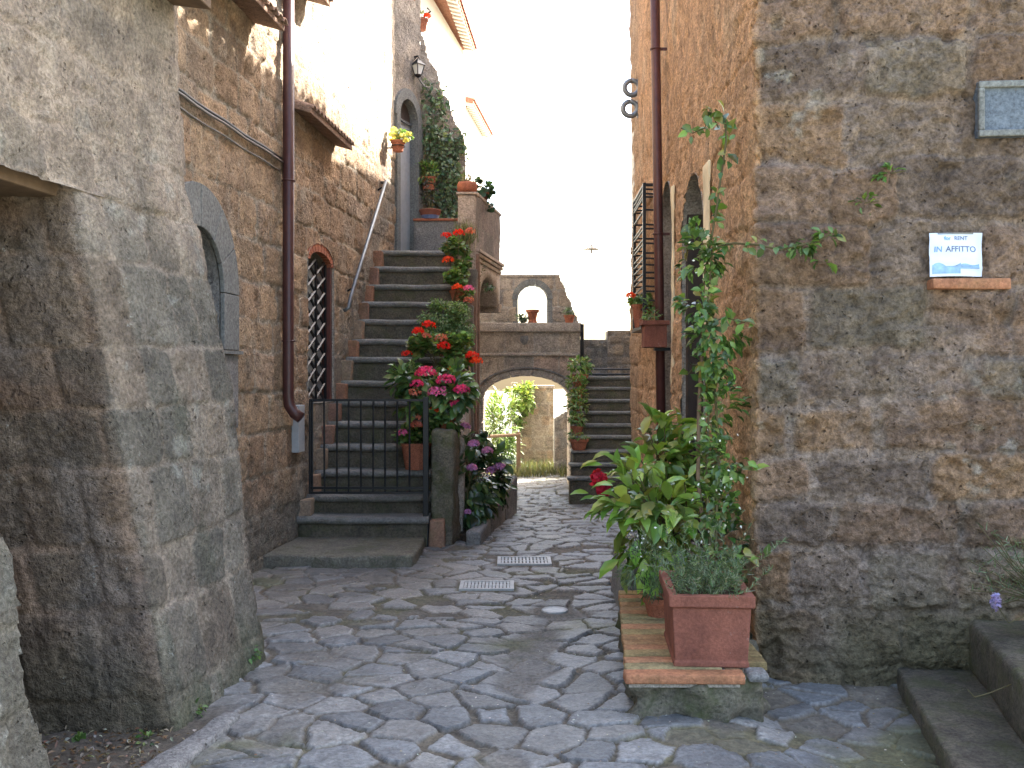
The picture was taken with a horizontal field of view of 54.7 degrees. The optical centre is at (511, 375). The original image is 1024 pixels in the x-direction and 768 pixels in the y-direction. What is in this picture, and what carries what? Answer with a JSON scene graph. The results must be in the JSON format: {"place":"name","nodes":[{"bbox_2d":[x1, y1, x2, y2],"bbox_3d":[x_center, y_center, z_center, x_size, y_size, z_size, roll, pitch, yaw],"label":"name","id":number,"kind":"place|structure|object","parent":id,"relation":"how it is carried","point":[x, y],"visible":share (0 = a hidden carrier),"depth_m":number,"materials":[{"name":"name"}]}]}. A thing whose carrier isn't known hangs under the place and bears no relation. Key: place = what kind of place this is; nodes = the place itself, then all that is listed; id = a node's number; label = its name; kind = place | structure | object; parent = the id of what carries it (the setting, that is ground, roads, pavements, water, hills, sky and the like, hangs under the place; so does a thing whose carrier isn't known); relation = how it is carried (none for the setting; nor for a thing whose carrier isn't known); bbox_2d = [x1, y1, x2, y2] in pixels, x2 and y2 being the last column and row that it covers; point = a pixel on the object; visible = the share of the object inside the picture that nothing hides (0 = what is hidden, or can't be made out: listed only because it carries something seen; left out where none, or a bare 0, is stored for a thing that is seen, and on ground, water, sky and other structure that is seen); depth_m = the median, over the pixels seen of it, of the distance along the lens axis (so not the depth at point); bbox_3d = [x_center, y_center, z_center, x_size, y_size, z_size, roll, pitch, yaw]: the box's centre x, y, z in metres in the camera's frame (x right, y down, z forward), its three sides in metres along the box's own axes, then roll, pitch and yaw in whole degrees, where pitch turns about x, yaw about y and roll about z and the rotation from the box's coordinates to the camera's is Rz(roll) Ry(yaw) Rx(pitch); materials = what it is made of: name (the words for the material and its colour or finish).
{"place":"outdoors","nodes":[
{"label":"outdoors","id":0,"kind":"place"},
{"bbox_2d":[40,470,939,767],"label":"pavement","id":1,"kind":"structure","parent":0,"point":[344,640],"depth_m":5.08,"materials":[{"name":"stone"}]},
{"bbox_2d":[71,731,85,741],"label":"weed","id":2,"kind":"object","parent":1,"relation":"on","point":[79,735],"visible":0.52,"depth_m":4.34,"materials":[{"name":"green plant"}]},
{"bbox_2d":[39,725,195,767],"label":"leaf litter","id":3,"kind":"object","parent":1,"relation":"on","point":[107,745],"visible":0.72,"depth_m":4.20,"materials":[{"name":"brown plant"}]},
{"bbox_2d":[131,729,154,746],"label":"weed","id":4,"kind":"object","parent":1,"relation":"on","point":[149,733],"visible":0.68,"depth_m":4.32,"materials":[{"name":"green plant"}]},
{"bbox_2d":[141,712,239,767],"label":"kerb stone","id":5,"kind":"object","parent":1,"relation":"on","point":[185,752],"visible":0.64,"depth_m":4.18,"materials":[{"name":"grey stone"}]},
{"bbox_2d":[196,697,207,716],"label":"weed","id":6,"kind":"object","parent":1,"relation":"on","point":[198,712],"visible":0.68,"depth_m":4.65,"materials":[{"name":"green plant"}]},
{"bbox_2d":[245,645,261,663],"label":"weed","id":7,"kind":"object","parent":1,"relation":"on","point":[256,655],"visible":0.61,"depth_m":5.34,"materials":[{"name":"green plant"}]},
{"bbox_2d":[263,250,479,568],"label":"staircase","id":8,"kind":"structure","parent":1,"relation":"on","point":[346,531],"depth_m":9.79,"materials":[{"name":"stone"}]},
{"bbox_2d":[309,397,428,546],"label":"iron gate","id":9,"kind":"structure","parent":8,"relation":"on","point":[425,487],"depth_m":9.19,"materials":[{"name":"black metal"}]},
{"bbox_2d":[390,407,440,469],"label":"potted geranium","id":10,"kind":"object","parent":8,"relation":"on","point":[416,444],"visible":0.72,"depth_m":9.61,"materials":[{"name":"ceramic"}]},
{"bbox_2d":[383,356,480,435],"bbox_3d":[-0.781,0.218,9.648,0.972,0.825,0.711,0,0,0],"label":"potted hydrangea","id":11,"kind":"object","parent":8,"relation":"on","point":[451,394],"visible":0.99,"depth_m":9.52,"materials":[{"name":"plant"}]},
{"bbox_2d":[401,320,482,372],"bbox_3d":[-0.734,-0.174,10.592,0.864,0.826,0.518,0,0,0],"label":"potted geranium","id":12,"kind":"object","parent":8,"relation":"on","point":[423,342],"visible":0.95,"depth_m":10.46,"materials":[{"name":"plant"}]},
{"bbox_2d":[416,297,476,356],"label":"potted shrub","id":13,"kind":"object","parent":8,"relation":"on","point":[448,322],"visible":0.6,"depth_m":11.13,"materials":[{"name":"green plant"}]},
{"bbox_2d":[438,227,474,300],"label":"potted geranium","id":14,"kind":"object","parent":8,"relation":"on","point":[452,246],"visible":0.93,"depth_m":11.87,"materials":[{"name":"plant"}]},
{"bbox_2d":[413,192,503,312],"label":"terrace","id":15,"kind":"structure","parent":8,"relation":"on","point":[472,206],"depth_m":13.70,"materials":[{"name":"stone"}]},
{"bbox_2d":[419,177,440,217],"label":"potted plant","id":16,"kind":"object","parent":15,"relation":"on","point":[429,212],"visible":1,"depth_m":13.72,"materials":[{"name":"plant"}]},
{"bbox_2d":[447,217,477,248],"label":"wispy plant","id":17,"kind":"object","parent":15,"relation":"on","point":[465,237],"visible":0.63,"depth_m":12.22,"materials":[{"name":"green plant"}]},
{"bbox_2d":[457,168,476,191],"bbox_3d":[-0.562,-2.459,12.467,0.264,0.328,0.256,0,0,44],"label":"clay bowl","id":18,"kind":"object","parent":15,"relation":"on","point":[467,185],"visible":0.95,"depth_m":12.38,"materials":[{"name":"ceramic"}]},
{"bbox_2d":[474,176,497,212],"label":"trailing plant","id":19,"kind":"object","parent":15,"relation":"on","point":[484,192],"visible":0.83,"depth_m":13.19,"materials":[{"name":"green plant"}]},
{"bbox_2d":[482,282,495,292],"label":"trailing plant","id":20,"kind":"object","parent":15,"relation":"attached to","point":[489,289],"visible":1,"depth_m":13.28,"materials":[{"name":"green plant"}]},
{"bbox_2d":[442,267,475,317],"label":"potted geranium","id":21,"kind":"object","parent":8,"relation":"on","point":[453,278],"visible":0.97,"depth_m":11.54,"materials":[{"name":"plant"}]},
{"bbox_2d":[459,580,513,590],"bbox_3d":[-0.190,1.609,7.500,0.410,0.050,0.300,0,0,0],"label":"drain grate","id":22,"kind":"object","parent":1,"relation":"on","point":[510,583],"visible":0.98,"depth_m":7.48,"materials":[{"name":"metal"}]},
{"bbox_2d":[459,476,516,544],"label":"planter kerb","id":23,"kind":"structure","parent":1,"relation":"on","point":[477,535],"depth_m":10.26,"materials":[{"name":"stone"}]},
{"bbox_2d":[458,422,502,530],"bbox_3d":[-0.421,1.081,9.976,0.666,1.264,0.714,0,0,0],"label":"hydrangea","id":24,"kind":"object","parent":23,"relation":"in","point":[479,497],"visible":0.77,"depth_m":9.84,"materials":[{"name":"green plant"}]},
{"bbox_2d":[469,430,517,508],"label":"hydrangea","id":25,"kind":"object","parent":23,"relation":"on","point":[489,454],"visible":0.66,"depth_m":10.78,"materials":[{"name":"green plant"}]},
{"bbox_2d":[487,432,520,474],"bbox_3d":[-0.519,1.475,18.445,1.364,0.850,0.100,0,0,2],"label":"garden rail","id":26,"kind":"object","parent":1,"relation":"on","point":[517,435],"visible":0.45,"depth_m":18.40,"materials":[{"name":"brown wood"}]},
{"bbox_2d":[511,382,516,445],"bbox_3d":[0.045,1.020,20.050,0.130,1.760,0.140,0,0,0],"label":"slim post","id":27,"kind":"object","parent":1,"relation":"on","point":[513,383],"visible":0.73,"depth_m":20.00,"materials":[{"name":"wood"}]},
{"bbox_2d":[497,556,551,565],"bbox_3d":[0.105,1.609,8.500,0.460,0.050,0.340,0,0,0],"label":"drain grate","id":28,"kind":"object","parent":1,"relation":"on","point":[531,561],"visible":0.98,"depth_m":8.49,"materials":[{"name":"metal"}]},
{"bbox_2d":[541,606,567,613],"bbox_3d":[0.290,1.599,6.720,0.180,0.026,0.180,0,0,0],"label":"drain cover","id":29,"kind":"object","parent":1,"relation":"on","point":[554,610],"visible":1,"depth_m":6.71,"materials":[{"name":"metal"}]},
{"bbox_2d":[566,376,631,503],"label":"steps","id":30,"kind":"structure","parent":1,"relation":"on","point":[608,427],"depth_m":14.03,"materials":[{"name":"stone"}]},
{"bbox_2d":[562,398,589,423],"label":"potted plant","id":31,"kind":"object","parent":30,"relation":"on","point":[572,406],"visible":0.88,"depth_m":14.08,"materials":[{"name":"green plant"}]},
{"bbox_2d":[564,373,589,398],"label":"potted plant","id":32,"kind":"object","parent":30,"relation":"on","point":[583,383],"visible":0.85,"depth_m":14.61,"materials":[{"name":"green plant"}]},
{"bbox_2d":[564,387,589,410],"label":"potted plant","id":33,"kind":"object","parent":30,"relation":"on","point":[573,391],"visible":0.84,"depth_m":14.32,"materials":[{"name":"green plant"}]},
{"bbox_2d":[568,411,586,435],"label":"potted plant","id":34,"kind":"object","parent":30,"relation":"on","point":[579,427],"visible":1,"depth_m":13.81,"materials":[{"name":"green plant"}]},
{"bbox_2d":[566,429,590,449],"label":"potted plant","id":35,"kind":"object","parent":30,"relation":"on","point":[578,443],"visible":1,"depth_m":13.55,"materials":[{"name":"green plant"}]},
{"bbox_2d":[567,355,594,386],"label":"potted plant","id":36,"kind":"object","parent":30,"relation":"on","point":[586,364],"visible":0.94,"depth_m":14.80,"materials":[{"name":"green plant"}]},
{"bbox_2d":[581,368,629,374],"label":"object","id":37,"kind":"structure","parent":30,"relation":"on","point":[610,373],"depth_m":15.89,"materials":[{"name":"grey stone"}]},
{"bbox_2d":[584,331,630,375],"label":"rubble wall","id":38,"kind":"structure","parent":30,"relation":"on","point":[612,350],"depth_m":16.59,"materials":[{"name":"grey stone"}]},
{"bbox_2d":[615,590,770,722],"bbox_3d":[0.988,1.611,5.555,0.803,0.457,2.016,0,0,5],"label":"brick ledge","id":39,"kind":"object","parent":1,"relation":"on","point":[657,682],"visible":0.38,"depth_m":4.64,"materials":[{"name":"stone"}]},
{"bbox_2d":[613,530,666,617],"bbox_3d":[0.750,1.121,5.598,0.326,0.534,0.480,0,0,22],"label":"potted plant","id":40,"kind":"object","parent":39,"relation":"on","point":[654,605],"visible":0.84,"depth_m":5.63,"materials":[{"name":"green plant"}]},
{"bbox_2d":[583,445,726,605],"bbox_3d":[0.901,0.907,5.994,0.750,0.973,0.801,0,0,41],"label":"leafy bush","id":41,"kind":"object","parent":39,"relation":"on","point":[662,507],"visible":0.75,"depth_m":5.91,"materials":[{"name":"green plant"}]},
{"bbox_2d":[634,519,787,667],"bbox_3d":[1.012,1.046,4.917,0.800,0.683,0.776,0,0,0],"label":"planter trough","id":42,"kind":"object","parent":39,"relation":"on","point":[707,612],"visible":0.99,"depth_m":4.71,"materials":[{"name":"ceramic"}]},
{"bbox_2d":[704,506,749,583],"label":"potted plant","id":43,"kind":"object","parent":39,"relation":"on","point":[732,523],"visible":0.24,"depth_m":5.56,"materials":[{"name":"green plant"}]},
{"bbox_2d":[484,458,566,477],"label":"grass","id":44,"kind":"structure","parent":0,"point":[541,468],"depth_m":18.30,"materials":[{"name":"green plant"}]},
{"bbox_2d":[484,389,566,456],"bbox_3d":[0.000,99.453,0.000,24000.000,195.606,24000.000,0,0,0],"label":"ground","id":45,"kind":"structure","parent":0,"point":[560,400],"depth_m":5835.36,"materials":[{"name":"white"}]},
{"bbox_2d":[0,0,265,767],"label":"battered house","id":46,"kind":"structure","parent":45,"relation":"on","point":[127,597],"depth_m":4.44,"materials":[{"name":"grey stone"}]},
{"bbox_2d":[177,0,395,573],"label":"tan house","id":47,"kind":"structure","parent":45,"relation":"on","point":[287,110],"depth_m":8.60,"materials":[{"name":"brown stone"}]},
{"bbox_2d":[184,181,242,427],"bbox_3d":[-2.207,-0.465,6.852,0.160,1.730,1.506,0,0,5],"label":"window","id":48,"kind":"structure","parent":47,"relation":"in","point":[209,216],"depth_m":7.27,"materials":[{"name":"grey stone"}]},
{"bbox_2d":[306,243,333,402],"bbox_3d":[-2.076,-0.524,9.915,0.352,1.589,0.944,0,0,5],"label":"window","id":49,"kind":"structure","parent":47,"relation":"in","point":[320,264],"depth_m":10.14,"materials":[{"name":"metal"}]},
{"bbox_2d":[343,180,387,311],"bbox_3d":[-1.708,-1.577,11.646,0.116,1.789,1.908,0,0,5],"label":"handrail","id":50,"kind":"object","parent":47,"relation":"attached to","point":[382,188],"visible":0.99,"depth_m":11.39,"materials":[{"name":"grey metal"}]},
{"bbox_2d":[387,126,413,152],"bbox_3d":[-1.468,-3.075,12.877,0.310,0.324,0.321,0,0,39],"label":"wall pot","id":51,"kind":"object","parent":47,"relation":"attached to","point":[398,145],"depth_m":12.82,"materials":[{"name":"ceramic"}]},
{"bbox_2d":[394,0,465,250],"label":"wall","id":52,"kind":"structure","parent":45,"relation":"on","point":[409,85],"depth_m":14.02,"materials":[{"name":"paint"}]},
{"bbox_2d":[401,122,409,250],"bbox_3d":[-1.550,-2.670,13.817,0.001,2.340,0.580,0,0,19],"label":"door","id":53,"kind":"structure","parent":52,"relation":"in","point":[405,155],"depth_m":13.95,"materials":[{"name":"wood"}]},
{"bbox_2d":[412,55,424,77],"bbox_3d":[-1.369,-4.372,13.996,0.163,0.354,0.292,0,0,-45],"label":"wall lantern","id":54,"kind":"object","parent":52,"relation":"attached to","point":[418,65],"depth_m":13.92,"materials":[{"name":"white glass"}]},
{"bbox_2d":[420,7,430,31],"bbox_3d":[-1.387,-5.393,15.205,0.226,0.519,0.319,0,0,-40],"label":"wall pot","id":55,"kind":"object","parent":52,"relation":"attached to","point":[424,22],"depth_m":15.13,"materials":[{"name":"ceramic"}]},
{"bbox_2d":[415,159,440,190],"bbox_3d":[-1.197,-2.868,14.112,0.376,0.450,0.306,0,0,29],"label":"wall pot","id":56,"kind":"object","parent":52,"relation":"attached to","point":[425,162],"depth_m":14.06,"materials":[{"name":"ceramic"}]},
{"bbox_2d":[420,77,468,217],"bbox_3d":[-0.949,-2.933,14.330,0.879,2.667,0.327,0,0,-35],"label":"ivy","id":57,"kind":"object","parent":52,"relation":"attached to","point":[441,146],"visible":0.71,"depth_m":14.29,"materials":[{"name":"green plant"}]},
{"bbox_2d":[420,0,476,141],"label":"house","id":58,"kind":"structure","parent":45,"relation":"on","point":[448,36],"depth_m":18.29,"materials":[{"name":"paint"}]},
{"bbox_2d":[465,96,492,189],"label":"house","id":59,"kind":"structure","parent":45,"relation":"on","point":[477,128],"depth_m":22.28,"materials":[{"name":"paint"}]},
{"bbox_2d":[484,387,526,466],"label":"oleander bush","id":60,"kind":"object","parent":45,"relation":"on","point":[510,442],"visible":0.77,"depth_m":19.21,"materials":[{"name":"green plant"}]},
{"bbox_2d":[479,323,583,484],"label":"stone bridge","id":61,"kind":"structure","parent":45,"relation":"on","point":[542,350],"depth_m":15.99,"materials":[{"name":"brown stone"}]},
{"bbox_2d":[515,313,528,322],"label":"potted plant","id":62,"kind":"object","parent":61,"relation":"on","point":[520,318],"visible":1,"depth_m":16.00,"materials":[{"name":"green plant"}]},
{"bbox_2d":[526,309,538,322],"bbox_3d":[0.332,-0.960,16.050,0.220,0.210,0.220,0,0,0],"label":"clay urn","id":63,"kind":"object","parent":61,"relation":"on","point":[532,314],"visible":1,"depth_m":15.98,"materials":[{"name":"ceramic"}]},
{"bbox_2d":[562,307,574,322],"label":"potted plant","id":64,"kind":"object","parent":61,"relation":"on","point":[568,317],"visible":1,"depth_m":15.96,"materials":[{"name":"green plant"}]},
{"bbox_2d":[519,385,554,465],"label":"garden pier","id":65,"kind":"structure","parent":45,"relation":"on","point":[537,434],"depth_m":19.99,"materials":[{"name":"stone"}]},
{"bbox_2d":[503,380,538,453],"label":"climbing vine","id":66,"kind":"object","parent":65,"relation":"attached to","point":[527,403],"visible":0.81,"depth_m":19.80,"materials":[{"name":"green plant"}]},
{"bbox_2d":[554,411,568,471],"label":"garden wall","id":67,"kind":"structure","parent":45,"relation":"on","point":[560,438],"depth_m":18.59,"materials":[{"name":"beige stone"}]},
{"bbox_2d":[611,542,711,609],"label":"stone block","id":68,"kind":"structure","parent":45,"relation":"on","point":[615,585],"depth_m":6.91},
{"bbox_2d":[570,402,712,548],"bbox_3d":[0.967,0.713,6.667,0.709,1.054,0.950,0,0,44],"label":"leafy bush","id":69,"kind":"object","parent":68,"relation":"on","point":[677,449],"visible":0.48,"depth_m":6.62,"materials":[{"name":"green plant"}]},
{"bbox_2d":[629,0,1023,686],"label":"corner house","id":70,"kind":"structure","parent":45,"relation":"on","point":[879,430],"depth_m":5.34,"materials":[{"name":"stone"}]},
{"bbox_2d":[515,232,632,253],"bbox_3d":[0.771,-2.163,16.374,1.021,0.789,8.314,0,0,-17],"label":"hanging lamp","id":71,"kind":"object","parent":70,"relation":"attached to","point":[591,248],"visible":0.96,"depth_m":15.99,"materials":[{"name":"paint"}]},
{"bbox_2d":[620,99,637,118],"bbox_3d":[1.416,-3.125,11.600,0.289,0.230,0.080,0,0,0],"label":"eye ring","id":72,"kind":"object","parent":70,"relation":"attached to","point":[625,103],"visible":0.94,"depth_m":11.58,"materials":[{"name":"grey metal"}]},
{"bbox_2d":[622,78,637,97],"bbox_3d":[1.426,-3.370,11.600,0.269,0.230,0.080,0,0,0],"label":"eye ring","id":73,"kind":"object","parent":70,"relation":"attached to","point":[626,83],"visible":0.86,"depth_m":11.58,"materials":[{"name":"grey metal"}]},
{"bbox_2d":[632,183,654,332],"bbox_3d":[1.394,-1.202,10.449,0.165,1.467,1.034,0,0,1],"label":"window grille","id":74,"kind":"object","parent":70,"relation":"attached to","point":[641,195],"depth_m":9.96,"materials":[{"name":"black metal"}]},
{"bbox_2d":[626,292,652,327],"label":"potted plant","id":75,"kind":"object","parent":74,"relation":"on","point":[634,301],"visible":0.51,"depth_m":10.28,"materials":[{"name":"green plant"}]},
{"bbox_2d":[639,294,670,350],"bbox_3d":[1.285,-0.481,8.941,0.281,0.515,0.311,0,0,0],"label":"wall pot","id":76,"kind":"object","parent":70,"relation":"attached to","point":[654,334],"depth_m":8.85,"materials":[{"name":"ceramic"}]},
{"bbox_2d":[663,181,685,451],"bbox_3d":[1.534,-0.537,8.991,0.295,2.475,0.869,0,0,0],"label":"side window","id":77,"kind":"structure","parent":70,"relation":"in","point":[668,195],"depth_m":9.43,"materials":[{"name":"stone"}]},
{"bbox_2d":[682,160,711,548],"bbox_3d":[1.543,0.080,7.443,0.394,3.240,1.295,0,0,0],"label":"doorway","id":78,"kind":"structure","parent":70,"relation":"in","point":[693,205],"depth_m":7.99,"materials":[{"name":"stone"}]},
{"bbox_2d":[654,100,845,567],"bbox_3d":[1.263,-0.241,5.295,0.918,2.555,0.544,0,0,32],"label":"climbing vine","id":79,"kind":"object","parent":70,"relation":"attached to","point":[710,375],"visible":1,"depth_m":5.45,"materials":[{"name":"green plant"}]},
{"bbox_2d":[848,192,881,214],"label":"wall sprig","id":80,"kind":"object","parent":70,"relation":"attached to","point":[871,195],"depth_m":5.28,"materials":[{"name":"green plant"}]},
{"bbox_2d":[870,162,905,182],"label":"wall sprig","id":81,"kind":"object","parent":70,"relation":"attached to","point":[880,176],"depth_m":5.28,"materials":[{"name":"green plant"}]},
{"bbox_2d":[929,233,981,276],"bbox_3d":[2.345,-0.639,5.238,0.275,0.234,0.022,0,0,2],"label":"paper sign","id":82,"kind":"object","parent":70,"relation":"attached to","point":[955,254],"visible":1,"depth_m":5.24,"materials":[{"name":"white paper"}]},
{"bbox_2d":[927,278,1010,289],"bbox_3d":[2.430,-0.485,5.290,0.413,0.060,0.134,0,0,0],"label":"brick sliver","id":83,"kind":"object","parent":70,"relation":"attached to","point":[968,283],"visible":0.87,"depth_m":5.22,"materials":[{"name":"orange brick"}]},
{"bbox_2d":[973,80,1023,138],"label":"plaque","id":84,"kind":"object","parent":70,"relation":"attached to","point":[999,109],"visible":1,"depth_m":5.23,"materials":[{"name":"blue stone"}]},
{"bbox_2d":[897,620,1023,767],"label":"dark steps","id":85,"kind":"structure","parent":45,"relation":"on","point":[960,725],"depth_m":4.61,"materials":[{"name":"stone"}]},
{"bbox_2d":[967,522,1023,697],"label":"lavender bush","id":86,"kind":"object","parent":85,"relation":"on","point":[994,603],"visible":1,"depth_m":4.91,"materials":[{"name":"green plant"}]},
{"bbox_2d":[480,275,577,322],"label":"arched wall","id":87,"kind":"structure","parent":0,"point":[551,287],"depth_m":16.53,"materials":[{"name":"brown stone"}]},
{"bbox_2d":[462,0,631,390],"label":"sky","id":88,"kind":"structure","parent":0,"point":[547,78],"materials":[{"name":"white"}]}
]}

